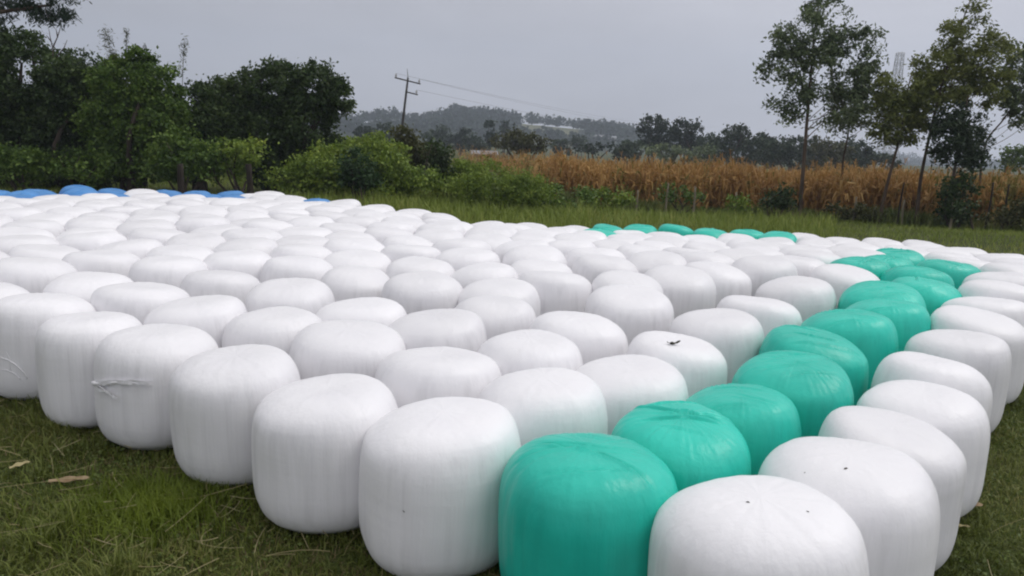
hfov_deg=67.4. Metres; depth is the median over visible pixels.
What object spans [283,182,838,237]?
rank grass
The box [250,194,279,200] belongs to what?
white bale
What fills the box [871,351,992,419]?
white bale
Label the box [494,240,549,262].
white bale
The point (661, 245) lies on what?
white bale
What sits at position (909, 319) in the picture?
teal bale
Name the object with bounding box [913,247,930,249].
white bale
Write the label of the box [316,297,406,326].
white bale
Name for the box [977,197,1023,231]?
weed clump
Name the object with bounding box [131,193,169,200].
white bale
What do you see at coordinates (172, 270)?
white bale
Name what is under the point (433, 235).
white bale
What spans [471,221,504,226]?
white bale
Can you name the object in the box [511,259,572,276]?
white bale
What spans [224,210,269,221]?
white bale
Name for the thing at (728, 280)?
white bale
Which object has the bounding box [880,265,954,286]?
teal bale
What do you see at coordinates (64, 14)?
gum tree
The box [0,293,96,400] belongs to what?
white bale
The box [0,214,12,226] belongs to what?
white bale
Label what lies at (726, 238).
white bale
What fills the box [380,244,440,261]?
white bale
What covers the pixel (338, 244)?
white bale
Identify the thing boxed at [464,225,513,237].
white bale
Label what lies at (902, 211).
fence post
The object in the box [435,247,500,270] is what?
white bale
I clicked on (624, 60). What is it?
sky
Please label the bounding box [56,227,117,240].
white bale
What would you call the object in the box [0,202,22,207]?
white bale
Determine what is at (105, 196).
white bale
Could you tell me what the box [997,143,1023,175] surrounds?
tree
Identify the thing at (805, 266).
white bale
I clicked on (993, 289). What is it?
white bale
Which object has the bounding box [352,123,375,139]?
tree
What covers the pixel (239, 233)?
white bale
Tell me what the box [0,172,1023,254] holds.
pasture grass
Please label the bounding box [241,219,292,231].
white bale
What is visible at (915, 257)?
teal bale
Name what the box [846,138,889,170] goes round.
tree
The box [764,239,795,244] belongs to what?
white bale
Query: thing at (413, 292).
white bale
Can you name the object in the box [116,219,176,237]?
white bale
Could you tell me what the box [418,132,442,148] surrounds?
tree
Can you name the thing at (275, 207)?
white bale
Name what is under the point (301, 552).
clover
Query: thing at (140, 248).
white bale
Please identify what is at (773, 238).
white bale
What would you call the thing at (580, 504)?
teal bale
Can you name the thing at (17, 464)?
dry leaf
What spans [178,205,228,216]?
white bale
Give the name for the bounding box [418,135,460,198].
shrub
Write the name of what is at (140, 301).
white bale
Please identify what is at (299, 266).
white bale
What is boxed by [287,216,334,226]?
white bale
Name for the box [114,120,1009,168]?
hills
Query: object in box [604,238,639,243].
white bale
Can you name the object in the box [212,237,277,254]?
white bale
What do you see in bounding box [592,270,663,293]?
white bale
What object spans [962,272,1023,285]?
white bale
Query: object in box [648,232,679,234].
white bale
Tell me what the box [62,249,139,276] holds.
white bale
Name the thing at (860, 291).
teal bale
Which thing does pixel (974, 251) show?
white bale
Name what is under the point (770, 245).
white bale
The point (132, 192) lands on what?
white bale
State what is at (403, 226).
white bale
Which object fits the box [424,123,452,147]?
tree
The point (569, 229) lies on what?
white bale
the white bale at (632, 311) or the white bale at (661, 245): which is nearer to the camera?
the white bale at (632, 311)
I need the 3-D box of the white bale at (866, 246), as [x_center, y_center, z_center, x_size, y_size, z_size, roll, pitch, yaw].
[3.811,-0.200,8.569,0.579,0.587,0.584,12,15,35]
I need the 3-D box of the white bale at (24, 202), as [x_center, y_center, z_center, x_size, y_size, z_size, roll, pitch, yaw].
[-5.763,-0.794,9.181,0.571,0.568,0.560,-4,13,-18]
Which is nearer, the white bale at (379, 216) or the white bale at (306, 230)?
the white bale at (306, 230)
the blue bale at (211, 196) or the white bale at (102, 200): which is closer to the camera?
the white bale at (102, 200)
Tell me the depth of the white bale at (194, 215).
8.05 m
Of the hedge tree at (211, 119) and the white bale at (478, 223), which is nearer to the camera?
the white bale at (478, 223)
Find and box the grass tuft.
[0,453,272,575]
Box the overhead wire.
[396,73,640,122]
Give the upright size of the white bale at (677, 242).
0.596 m
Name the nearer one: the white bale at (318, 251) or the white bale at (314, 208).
the white bale at (318, 251)
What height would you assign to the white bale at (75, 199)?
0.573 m
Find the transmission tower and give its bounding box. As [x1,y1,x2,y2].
[871,52,904,166]
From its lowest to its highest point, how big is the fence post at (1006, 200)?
1.240 m
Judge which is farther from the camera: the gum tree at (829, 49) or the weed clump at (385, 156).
the gum tree at (829, 49)
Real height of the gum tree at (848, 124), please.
3.471 m
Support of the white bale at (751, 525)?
on the ground at (342, 557)
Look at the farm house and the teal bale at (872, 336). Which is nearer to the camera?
the teal bale at (872, 336)
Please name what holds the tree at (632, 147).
on the ground at (342, 557)
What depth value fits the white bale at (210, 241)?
6.51 m
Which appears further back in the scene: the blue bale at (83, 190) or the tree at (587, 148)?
the tree at (587, 148)
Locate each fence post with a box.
[177,164,184,193]
[245,164,253,193]
[635,190,638,211]
[665,183,668,211]
[692,186,695,216]
[852,197,856,221]
[896,182,904,223]
[901,200,904,224]
[948,202,954,228]
[984,182,993,228]
[1000,184,1009,229]
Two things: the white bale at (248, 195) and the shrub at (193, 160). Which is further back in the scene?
the shrub at (193, 160)
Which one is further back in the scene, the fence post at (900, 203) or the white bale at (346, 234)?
the fence post at (900, 203)
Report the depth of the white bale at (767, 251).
7.46 m
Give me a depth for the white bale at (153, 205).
8.94 m
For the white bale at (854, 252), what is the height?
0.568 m
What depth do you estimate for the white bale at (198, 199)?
9.84 m
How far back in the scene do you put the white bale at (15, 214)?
7.70 m
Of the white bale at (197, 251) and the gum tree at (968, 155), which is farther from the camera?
the gum tree at (968, 155)
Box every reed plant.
[97,23,120,188]
[123,28,129,124]
[178,36,188,85]
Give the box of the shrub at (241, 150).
[205,133,279,192]
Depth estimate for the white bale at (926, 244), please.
9.42 m
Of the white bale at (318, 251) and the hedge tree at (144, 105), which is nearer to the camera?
the white bale at (318, 251)
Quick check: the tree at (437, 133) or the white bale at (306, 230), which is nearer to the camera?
the white bale at (306, 230)
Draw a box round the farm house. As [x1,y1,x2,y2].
[470,150,497,163]
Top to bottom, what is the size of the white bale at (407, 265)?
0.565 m
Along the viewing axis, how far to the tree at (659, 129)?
92.41 m
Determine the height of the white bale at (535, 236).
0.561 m
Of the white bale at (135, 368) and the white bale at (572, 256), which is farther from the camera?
the white bale at (572, 256)
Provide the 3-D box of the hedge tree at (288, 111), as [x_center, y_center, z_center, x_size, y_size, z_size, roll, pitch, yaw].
[-5.321,-3.690,17.610,3.852,3.238,2.036,2,12,0]
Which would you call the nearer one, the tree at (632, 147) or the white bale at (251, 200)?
the white bale at (251, 200)
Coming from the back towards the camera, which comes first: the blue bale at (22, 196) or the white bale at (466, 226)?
the blue bale at (22, 196)
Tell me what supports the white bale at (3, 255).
on the ground at (342, 557)
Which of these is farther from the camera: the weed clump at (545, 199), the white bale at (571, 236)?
the weed clump at (545, 199)
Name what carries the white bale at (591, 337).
on the ground at (342, 557)
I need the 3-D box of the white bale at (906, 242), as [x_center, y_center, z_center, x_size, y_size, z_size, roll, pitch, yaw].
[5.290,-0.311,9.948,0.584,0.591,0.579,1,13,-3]
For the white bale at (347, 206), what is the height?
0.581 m
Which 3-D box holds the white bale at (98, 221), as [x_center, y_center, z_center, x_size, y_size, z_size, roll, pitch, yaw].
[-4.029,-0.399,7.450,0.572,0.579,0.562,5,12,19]
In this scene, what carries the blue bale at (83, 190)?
on the ground at (342, 557)
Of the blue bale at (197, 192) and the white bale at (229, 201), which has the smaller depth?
the white bale at (229, 201)
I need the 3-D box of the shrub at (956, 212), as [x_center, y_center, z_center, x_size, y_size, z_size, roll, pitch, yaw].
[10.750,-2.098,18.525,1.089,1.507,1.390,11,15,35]
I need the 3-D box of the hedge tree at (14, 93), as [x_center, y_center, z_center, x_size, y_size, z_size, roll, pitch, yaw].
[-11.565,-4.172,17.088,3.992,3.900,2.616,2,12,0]
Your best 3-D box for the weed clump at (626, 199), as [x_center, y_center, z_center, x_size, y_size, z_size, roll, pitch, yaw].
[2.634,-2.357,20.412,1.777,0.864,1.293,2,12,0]
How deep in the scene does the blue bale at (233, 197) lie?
10.84 m
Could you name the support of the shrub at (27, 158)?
on the ground at (342, 557)
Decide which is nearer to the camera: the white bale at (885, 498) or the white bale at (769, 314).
the white bale at (885, 498)
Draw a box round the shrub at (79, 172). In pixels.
[42,138,125,190]
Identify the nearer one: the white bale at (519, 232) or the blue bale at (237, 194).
the white bale at (519, 232)
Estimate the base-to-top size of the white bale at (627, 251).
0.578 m
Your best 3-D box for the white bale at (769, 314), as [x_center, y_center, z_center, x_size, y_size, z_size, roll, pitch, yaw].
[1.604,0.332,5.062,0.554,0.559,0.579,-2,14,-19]
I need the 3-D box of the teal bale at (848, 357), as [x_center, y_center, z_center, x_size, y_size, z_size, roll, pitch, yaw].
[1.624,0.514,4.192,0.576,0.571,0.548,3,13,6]
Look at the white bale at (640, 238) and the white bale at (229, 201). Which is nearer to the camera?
the white bale at (640, 238)
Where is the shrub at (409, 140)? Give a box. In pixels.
[385,123,436,174]
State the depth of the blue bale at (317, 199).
11.00 m
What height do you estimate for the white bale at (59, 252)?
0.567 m
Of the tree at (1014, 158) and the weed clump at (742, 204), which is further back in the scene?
the tree at (1014, 158)
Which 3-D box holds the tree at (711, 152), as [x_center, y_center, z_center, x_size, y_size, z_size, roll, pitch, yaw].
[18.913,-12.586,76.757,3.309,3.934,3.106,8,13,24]
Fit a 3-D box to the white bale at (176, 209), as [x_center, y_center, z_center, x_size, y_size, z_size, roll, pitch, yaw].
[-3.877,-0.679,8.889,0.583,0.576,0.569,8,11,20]
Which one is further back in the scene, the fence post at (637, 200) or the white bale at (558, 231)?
the fence post at (637, 200)
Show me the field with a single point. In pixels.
(565, 130)
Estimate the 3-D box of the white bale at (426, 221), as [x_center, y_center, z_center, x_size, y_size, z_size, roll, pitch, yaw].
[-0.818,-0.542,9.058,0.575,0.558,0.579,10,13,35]
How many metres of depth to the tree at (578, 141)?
166.61 m
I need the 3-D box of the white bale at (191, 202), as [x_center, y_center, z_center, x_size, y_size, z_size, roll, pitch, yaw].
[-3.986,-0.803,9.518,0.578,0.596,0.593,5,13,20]
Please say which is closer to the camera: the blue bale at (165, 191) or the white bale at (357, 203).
the white bale at (357, 203)
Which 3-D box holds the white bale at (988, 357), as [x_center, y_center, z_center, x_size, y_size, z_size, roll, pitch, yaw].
[2.493,0.520,4.341,0.528,0.559,0.543,-5,16,-30]
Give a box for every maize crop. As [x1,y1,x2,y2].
[448,143,1023,220]
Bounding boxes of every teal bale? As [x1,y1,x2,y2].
[498,433,677,575]
[586,228,615,236]
[592,224,622,231]
[611,400,750,491]
[623,224,657,233]
[658,224,693,235]
[686,383,801,474]
[692,228,726,238]
[730,229,763,238]
[732,350,853,436]
[758,231,796,242]
[758,325,868,405]
[801,309,898,390]
[829,256,890,278]
[837,280,925,308]
[846,298,930,351]
[866,254,913,267]
[875,248,924,265]
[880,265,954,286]
[892,276,961,315]
[916,259,980,289]
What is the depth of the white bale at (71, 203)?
8.82 m
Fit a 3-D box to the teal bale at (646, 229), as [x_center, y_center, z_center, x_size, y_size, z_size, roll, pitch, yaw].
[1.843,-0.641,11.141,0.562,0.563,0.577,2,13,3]
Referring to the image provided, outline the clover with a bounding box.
[0,390,1023,575]
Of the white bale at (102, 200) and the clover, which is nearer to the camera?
the clover
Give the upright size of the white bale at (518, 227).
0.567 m
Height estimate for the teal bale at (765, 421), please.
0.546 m
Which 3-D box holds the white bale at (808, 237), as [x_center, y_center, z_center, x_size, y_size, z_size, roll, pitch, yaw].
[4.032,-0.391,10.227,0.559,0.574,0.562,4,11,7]
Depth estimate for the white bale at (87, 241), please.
6.33 m
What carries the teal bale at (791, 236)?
on the ground at (342, 557)
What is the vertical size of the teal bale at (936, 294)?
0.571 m
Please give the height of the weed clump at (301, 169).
1.241 m
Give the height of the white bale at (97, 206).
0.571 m
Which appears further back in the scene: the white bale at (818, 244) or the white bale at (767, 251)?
the white bale at (818, 244)
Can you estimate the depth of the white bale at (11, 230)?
6.63 m
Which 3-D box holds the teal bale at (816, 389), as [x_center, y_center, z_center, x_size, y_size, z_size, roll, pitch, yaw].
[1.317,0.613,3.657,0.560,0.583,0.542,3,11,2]
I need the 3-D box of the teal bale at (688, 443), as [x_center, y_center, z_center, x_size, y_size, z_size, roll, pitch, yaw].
[0.627,0.745,2.948,0.536,0.578,0.550,4,13,9]
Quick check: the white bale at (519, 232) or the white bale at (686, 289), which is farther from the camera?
the white bale at (519, 232)
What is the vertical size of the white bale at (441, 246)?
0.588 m
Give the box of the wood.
[191,103,1023,168]
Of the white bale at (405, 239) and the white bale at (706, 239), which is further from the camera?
the white bale at (706, 239)
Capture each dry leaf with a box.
[9,461,29,467]
[48,476,88,481]
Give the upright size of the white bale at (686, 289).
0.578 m
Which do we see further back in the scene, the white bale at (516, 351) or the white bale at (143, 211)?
the white bale at (143, 211)
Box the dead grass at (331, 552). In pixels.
[0,398,485,575]
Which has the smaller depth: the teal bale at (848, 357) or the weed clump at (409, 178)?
the teal bale at (848, 357)
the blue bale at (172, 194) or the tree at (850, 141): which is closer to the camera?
the blue bale at (172, 194)
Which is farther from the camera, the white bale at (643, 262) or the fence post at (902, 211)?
the fence post at (902, 211)
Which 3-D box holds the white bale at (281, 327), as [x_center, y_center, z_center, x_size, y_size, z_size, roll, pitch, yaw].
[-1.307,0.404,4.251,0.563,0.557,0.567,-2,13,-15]
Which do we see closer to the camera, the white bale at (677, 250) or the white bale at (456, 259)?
the white bale at (456, 259)
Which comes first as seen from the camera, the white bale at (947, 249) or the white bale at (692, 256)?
the white bale at (692, 256)
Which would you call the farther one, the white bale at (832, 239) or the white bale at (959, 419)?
the white bale at (832, 239)
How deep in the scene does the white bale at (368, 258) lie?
6.04 m
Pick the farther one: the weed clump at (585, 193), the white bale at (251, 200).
the weed clump at (585, 193)
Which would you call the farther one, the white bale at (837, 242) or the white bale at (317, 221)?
the white bale at (837, 242)
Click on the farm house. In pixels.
(478, 151)
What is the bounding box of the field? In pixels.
[521,124,579,147]
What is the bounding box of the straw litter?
[0,398,1023,575]
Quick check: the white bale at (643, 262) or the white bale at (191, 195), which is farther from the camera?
the white bale at (191, 195)
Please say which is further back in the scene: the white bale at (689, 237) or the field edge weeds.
the field edge weeds
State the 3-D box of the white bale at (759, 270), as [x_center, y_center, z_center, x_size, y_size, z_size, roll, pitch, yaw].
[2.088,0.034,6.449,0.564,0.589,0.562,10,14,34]
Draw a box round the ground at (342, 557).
[0,131,1023,575]
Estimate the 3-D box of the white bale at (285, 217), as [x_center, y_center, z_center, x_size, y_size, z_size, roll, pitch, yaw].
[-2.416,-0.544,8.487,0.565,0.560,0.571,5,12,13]
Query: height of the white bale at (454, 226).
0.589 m
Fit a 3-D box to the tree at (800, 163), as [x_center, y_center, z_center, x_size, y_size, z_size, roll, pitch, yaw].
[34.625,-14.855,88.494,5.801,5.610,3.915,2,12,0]
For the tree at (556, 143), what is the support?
on the ground at (342, 557)
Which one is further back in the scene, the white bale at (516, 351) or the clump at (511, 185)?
the clump at (511, 185)
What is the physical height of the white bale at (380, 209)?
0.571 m
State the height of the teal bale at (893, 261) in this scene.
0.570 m
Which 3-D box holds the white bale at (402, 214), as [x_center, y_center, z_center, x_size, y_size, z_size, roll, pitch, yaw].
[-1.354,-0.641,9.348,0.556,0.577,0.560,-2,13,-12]
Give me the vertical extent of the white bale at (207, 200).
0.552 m
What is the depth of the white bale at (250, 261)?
5.75 m
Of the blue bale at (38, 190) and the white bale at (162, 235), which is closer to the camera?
the white bale at (162, 235)
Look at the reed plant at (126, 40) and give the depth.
15.92 m
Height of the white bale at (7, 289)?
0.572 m
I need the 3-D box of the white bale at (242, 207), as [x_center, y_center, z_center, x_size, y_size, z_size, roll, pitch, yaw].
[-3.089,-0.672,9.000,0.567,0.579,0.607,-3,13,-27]
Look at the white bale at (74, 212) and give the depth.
7.98 m
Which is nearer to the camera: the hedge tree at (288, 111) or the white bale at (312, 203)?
the white bale at (312, 203)
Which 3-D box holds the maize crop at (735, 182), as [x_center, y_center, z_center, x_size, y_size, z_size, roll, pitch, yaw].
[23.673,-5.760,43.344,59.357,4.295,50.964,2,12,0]
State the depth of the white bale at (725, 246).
8.32 m
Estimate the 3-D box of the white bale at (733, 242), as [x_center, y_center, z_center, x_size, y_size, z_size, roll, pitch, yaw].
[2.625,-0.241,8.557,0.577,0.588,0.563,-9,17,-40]
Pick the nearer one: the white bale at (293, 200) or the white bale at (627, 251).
the white bale at (627, 251)
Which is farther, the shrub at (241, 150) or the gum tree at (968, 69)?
the gum tree at (968, 69)
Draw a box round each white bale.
[0,196,14,201]
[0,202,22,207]
[0,207,42,220]
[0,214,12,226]
[0,219,64,237]
[0,226,55,238]
[0,235,58,253]
[0,251,9,258]
[0,257,77,292]
[0,282,29,298]
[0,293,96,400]
[3,198,44,206]
[7,244,79,259]
[17,213,72,225]
[27,199,75,206]
[28,202,71,212]
[33,194,69,199]
[34,311,141,428]
[42,271,132,301]
[46,207,95,217]
[56,196,93,202]
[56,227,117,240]
[58,231,127,250]
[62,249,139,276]
[64,216,122,230]
[73,202,118,211]
[76,199,121,205]
[78,211,130,222]
[81,193,117,199]
[89,282,189,324]
[91,323,218,449]
[95,239,163,258]
[99,206,145,214]
[106,197,140,205]
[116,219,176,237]
[123,200,165,209]
[124,189,158,196]
[124,214,177,223]
[127,227,184,244]
[128,256,207,287]
[129,209,179,218]
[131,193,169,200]
[143,295,246,347]
[145,244,213,260]
[146,197,177,202]
[154,205,189,214]
[164,232,226,249]
[165,197,204,203]
[166,199,208,205]
[168,344,300,486]
[172,194,205,197]
[174,216,229,232]
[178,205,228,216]
[178,213,230,222]
[180,270,259,303]
[189,224,241,234]
[201,197,217,203]
[203,249,270,280]
[209,197,250,204]
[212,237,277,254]
[221,227,282,240]
[222,306,321,354]
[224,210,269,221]
[226,205,268,213]
[230,218,274,225]
[240,193,264,197]
[240,203,273,208]
[241,198,262,202]
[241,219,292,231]
[244,278,334,314]
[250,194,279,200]
[251,373,397,533]
[256,191,284,195]
[256,200,290,205]
[260,255,332,282]
[266,204,302,211]
[268,209,309,216]
[269,244,331,259]
[270,213,310,221]
[274,197,304,202]
[275,235,328,245]
[278,195,305,199]
[278,226,332,237]
[280,203,311,209]
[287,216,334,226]
[289,320,405,379]
[301,201,325,205]
[304,205,345,212]
[309,211,347,220]
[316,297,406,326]
[319,223,366,232]
[320,202,356,209]
[321,266,389,301]
[323,237,384,252]
[324,249,390,272]
[325,230,376,240]
[330,199,361,206]
[334,216,378,228]
[342,208,376,215]
[353,206,388,212]
[353,211,391,221]
[358,397,520,575]
[364,227,412,243]
[366,204,394,211]
[367,221,415,233]
[374,346,501,407]
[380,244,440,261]
[381,216,425,228]
[381,271,462,313]
[382,235,432,246]
[385,211,421,220]
[385,256,454,277]
[389,309,486,351]
[396,210,426,218]
[403,209,431,212]
[413,228,463,243]
[415,222,465,235]
[421,213,459,220]
[423,219,445,223]
[431,239,491,252]
[434,220,473,231]
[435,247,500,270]
[450,262,517,288]
[454,295,535,339]
[457,277,540,317]
[463,233,512,251]
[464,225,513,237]
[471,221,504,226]
[478,329,582,375]
[479,367,607,445]
[481,223,517,233]
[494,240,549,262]
[502,245,566,265]
[505,223,532,231]
[510,233,555,242]
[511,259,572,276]
[514,231,553,236]
[518,222,546,228]
[518,271,591,314]
[523,229,556,235]
[529,311,627,364]
[541,228,567,233]
[548,239,596,255]
[549,227,577,232]
[554,233,599,242]
[564,225,589,230]
[565,247,625,269]
[572,254,638,284]
[573,230,606,236]
[576,354,688,434]
[577,233,606,239]
[584,284,673,346]
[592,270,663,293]
[593,240,630,249]
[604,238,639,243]
[607,234,639,238]
[614,230,643,233]
[615,236,644,240]
[616,244,661,259]
[626,331,726,396]
[627,250,686,273]
[630,233,652,238]
[634,240,675,249]
[644,236,687,247]
[644,265,715,318]
[647,475,868,575]
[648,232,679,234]
[658,234,688,240]
[662,247,705,253]
[668,308,763,383]
[679,251,734,264]
[682,242,724,251]
[685,235,714,239]
[685,261,751,307]
[688,238,725,244]
[692,241,730,248]
[714,248,764,260]
[716,235,752,241]
[716,295,801,337]
[718,233,754,238]
[726,238,766,246]
[731,242,779,250]
[731,255,797,296]
[738,246,783,255]
[755,275,835,322]
[758,237,793,241]
[758,436,939,575]
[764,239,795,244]
[774,255,824,276]
[779,245,833,254]
[785,250,840,263]
[792,233,818,238]
[795,236,832,243]
[796,239,835,245]
[798,242,833,247]
[809,264,879,308]
[818,406,966,570]
[826,237,858,241]
[826,246,862,252]
[833,240,867,244]
[834,249,885,257]
[838,243,879,249]
[856,380,989,516]
[862,237,889,241]
[864,239,902,244]
[871,243,890,245]
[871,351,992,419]
[884,245,929,256]
[902,239,931,245]
[904,329,1011,432]
[906,242,944,247]
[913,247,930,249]
[924,252,978,259]
[925,247,973,256]
[930,305,1023,404]
[941,257,990,268]
[941,296,1023,326]
[953,247,986,255]
[958,279,1023,302]
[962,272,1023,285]
[974,253,1023,261]
[979,262,1023,272]
[991,258,1023,264]
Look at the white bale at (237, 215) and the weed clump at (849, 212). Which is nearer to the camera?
the white bale at (237, 215)
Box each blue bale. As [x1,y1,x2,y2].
[0,190,9,195]
[3,190,40,196]
[7,194,32,197]
[25,189,55,193]
[33,191,54,195]
[59,185,94,193]
[63,187,98,194]
[98,188,126,193]
[109,193,129,196]
[157,190,181,193]
[167,193,182,196]
[183,191,209,193]
[199,194,221,197]
[216,191,242,196]
[219,196,244,197]
[223,193,244,196]
[303,198,329,201]
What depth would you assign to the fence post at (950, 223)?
18.39 m
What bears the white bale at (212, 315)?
on the ground at (342, 557)
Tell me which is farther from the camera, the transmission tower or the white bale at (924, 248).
the transmission tower
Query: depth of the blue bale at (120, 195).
10.68 m
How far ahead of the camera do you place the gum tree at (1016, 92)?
19.70 m
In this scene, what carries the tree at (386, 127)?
on the ground at (342, 557)
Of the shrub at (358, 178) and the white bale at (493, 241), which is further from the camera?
the shrub at (358, 178)
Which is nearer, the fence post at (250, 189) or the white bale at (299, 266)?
the white bale at (299, 266)
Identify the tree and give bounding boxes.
[0,0,92,33]
[0,25,73,184]
[15,24,123,188]
[65,43,201,190]
[165,73,251,191]
[204,54,362,191]
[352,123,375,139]
[370,119,396,143]
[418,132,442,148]
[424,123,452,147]
[446,126,471,154]
[462,132,491,150]
[483,119,499,150]
[499,120,514,157]
[548,138,573,156]
[565,133,590,160]
[572,140,627,163]
[612,140,654,164]
[623,139,641,165]
[627,113,685,163]
[640,142,697,164]
[668,116,705,163]
[685,142,720,164]
[692,132,733,165]
[699,122,775,166]
[739,132,796,168]
[752,0,889,216]
[758,134,822,171]
[786,134,832,171]
[806,135,858,170]
[810,99,880,191]
[834,135,864,167]
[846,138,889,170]
[857,57,956,220]
[879,154,905,170]
[903,0,1023,223]
[920,96,1002,222]
[978,40,1023,209]
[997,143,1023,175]
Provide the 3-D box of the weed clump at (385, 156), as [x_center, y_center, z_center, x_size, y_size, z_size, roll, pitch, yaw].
[-3.508,-2.576,16.390,2.490,1.518,1.956,10,14,32]
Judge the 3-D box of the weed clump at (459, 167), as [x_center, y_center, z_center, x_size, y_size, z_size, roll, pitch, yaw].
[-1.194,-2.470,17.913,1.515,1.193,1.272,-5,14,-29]
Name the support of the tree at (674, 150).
on the ground at (342, 557)
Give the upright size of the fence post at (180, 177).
0.868 m
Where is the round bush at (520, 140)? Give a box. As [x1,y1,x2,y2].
[487,123,553,158]
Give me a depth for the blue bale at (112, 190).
11.46 m
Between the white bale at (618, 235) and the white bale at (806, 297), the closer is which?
the white bale at (806, 297)
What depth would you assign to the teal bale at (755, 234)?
10.74 m
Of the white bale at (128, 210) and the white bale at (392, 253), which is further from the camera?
the white bale at (128, 210)
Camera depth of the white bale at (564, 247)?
7.08 m
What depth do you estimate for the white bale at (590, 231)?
9.31 m
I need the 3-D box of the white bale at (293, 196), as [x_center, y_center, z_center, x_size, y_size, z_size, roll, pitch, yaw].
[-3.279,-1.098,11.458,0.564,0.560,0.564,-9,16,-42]
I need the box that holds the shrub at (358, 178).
[329,144,386,201]
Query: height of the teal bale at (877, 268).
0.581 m
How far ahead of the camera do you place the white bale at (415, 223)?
8.45 m
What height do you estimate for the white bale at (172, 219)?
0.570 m
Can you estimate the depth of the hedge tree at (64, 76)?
16.37 m
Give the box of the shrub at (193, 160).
[134,128,233,191]
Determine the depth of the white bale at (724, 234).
10.13 m
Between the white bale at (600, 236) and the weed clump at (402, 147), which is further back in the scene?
the weed clump at (402, 147)
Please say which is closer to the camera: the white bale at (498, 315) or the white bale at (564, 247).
the white bale at (498, 315)
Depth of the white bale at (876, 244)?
9.34 m
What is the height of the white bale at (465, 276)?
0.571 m
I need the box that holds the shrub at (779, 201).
[758,182,801,216]
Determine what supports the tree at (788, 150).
on the ground at (342, 557)
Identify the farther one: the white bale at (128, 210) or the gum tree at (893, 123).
the gum tree at (893, 123)
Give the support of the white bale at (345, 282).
on the ground at (342, 557)
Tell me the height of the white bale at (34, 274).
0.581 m
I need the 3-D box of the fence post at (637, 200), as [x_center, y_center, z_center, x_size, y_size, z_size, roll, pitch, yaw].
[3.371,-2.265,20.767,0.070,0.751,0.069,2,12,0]
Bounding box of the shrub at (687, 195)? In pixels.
[653,181,706,214]
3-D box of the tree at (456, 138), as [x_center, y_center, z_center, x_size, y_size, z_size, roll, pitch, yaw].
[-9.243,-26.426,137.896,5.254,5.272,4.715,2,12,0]
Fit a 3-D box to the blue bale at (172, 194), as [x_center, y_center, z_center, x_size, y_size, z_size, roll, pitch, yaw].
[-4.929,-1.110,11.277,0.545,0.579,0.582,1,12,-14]
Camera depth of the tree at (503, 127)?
156.21 m
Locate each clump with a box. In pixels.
[257,144,341,194]
[286,133,402,199]
[297,133,350,178]
[345,130,413,165]
[364,152,447,199]
[432,156,493,197]
[437,152,554,207]
[489,178,564,208]
[532,182,599,210]
[578,183,639,211]
[722,192,758,216]
[822,196,886,223]
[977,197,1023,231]
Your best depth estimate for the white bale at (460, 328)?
4.07 m
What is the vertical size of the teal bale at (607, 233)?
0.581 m
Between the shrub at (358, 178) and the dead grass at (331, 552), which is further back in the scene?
the shrub at (358, 178)
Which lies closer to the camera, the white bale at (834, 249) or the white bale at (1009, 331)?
the white bale at (1009, 331)
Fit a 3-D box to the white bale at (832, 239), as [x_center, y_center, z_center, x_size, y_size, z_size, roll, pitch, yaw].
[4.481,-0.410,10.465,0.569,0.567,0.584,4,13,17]
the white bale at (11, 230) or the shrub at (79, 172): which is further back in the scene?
the shrub at (79, 172)
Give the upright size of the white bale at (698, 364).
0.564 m
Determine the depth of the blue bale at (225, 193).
11.96 m
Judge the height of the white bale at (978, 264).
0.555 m
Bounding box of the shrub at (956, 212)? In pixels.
[930,170,985,229]
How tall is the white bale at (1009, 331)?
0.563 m
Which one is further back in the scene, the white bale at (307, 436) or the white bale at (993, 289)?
the white bale at (993, 289)
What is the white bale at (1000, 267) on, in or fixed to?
on the ground at (342, 557)
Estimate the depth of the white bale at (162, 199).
10.10 m
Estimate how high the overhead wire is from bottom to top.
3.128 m
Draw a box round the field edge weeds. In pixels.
[555,187,1023,232]
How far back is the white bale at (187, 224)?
7.42 m
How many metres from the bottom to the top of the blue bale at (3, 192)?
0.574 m
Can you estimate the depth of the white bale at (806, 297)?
5.45 m
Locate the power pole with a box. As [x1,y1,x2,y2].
[395,70,420,151]
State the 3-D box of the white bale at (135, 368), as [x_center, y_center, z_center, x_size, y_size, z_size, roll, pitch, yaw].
[-1.750,0.483,3.808,0.591,0.558,0.572,-4,13,-29]
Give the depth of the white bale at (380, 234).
7.35 m
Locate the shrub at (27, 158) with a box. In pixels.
[0,141,68,190]
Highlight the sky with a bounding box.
[0,0,1023,163]
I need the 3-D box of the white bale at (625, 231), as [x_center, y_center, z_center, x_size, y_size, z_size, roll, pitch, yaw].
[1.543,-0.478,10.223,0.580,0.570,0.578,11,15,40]
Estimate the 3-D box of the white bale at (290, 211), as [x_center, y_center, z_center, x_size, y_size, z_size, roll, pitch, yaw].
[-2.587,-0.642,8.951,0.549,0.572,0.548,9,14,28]
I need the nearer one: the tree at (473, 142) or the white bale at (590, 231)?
the white bale at (590, 231)
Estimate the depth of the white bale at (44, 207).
8.29 m
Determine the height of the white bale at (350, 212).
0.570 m
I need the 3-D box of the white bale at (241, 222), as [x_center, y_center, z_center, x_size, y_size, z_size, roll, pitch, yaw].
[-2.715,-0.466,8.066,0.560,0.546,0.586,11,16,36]

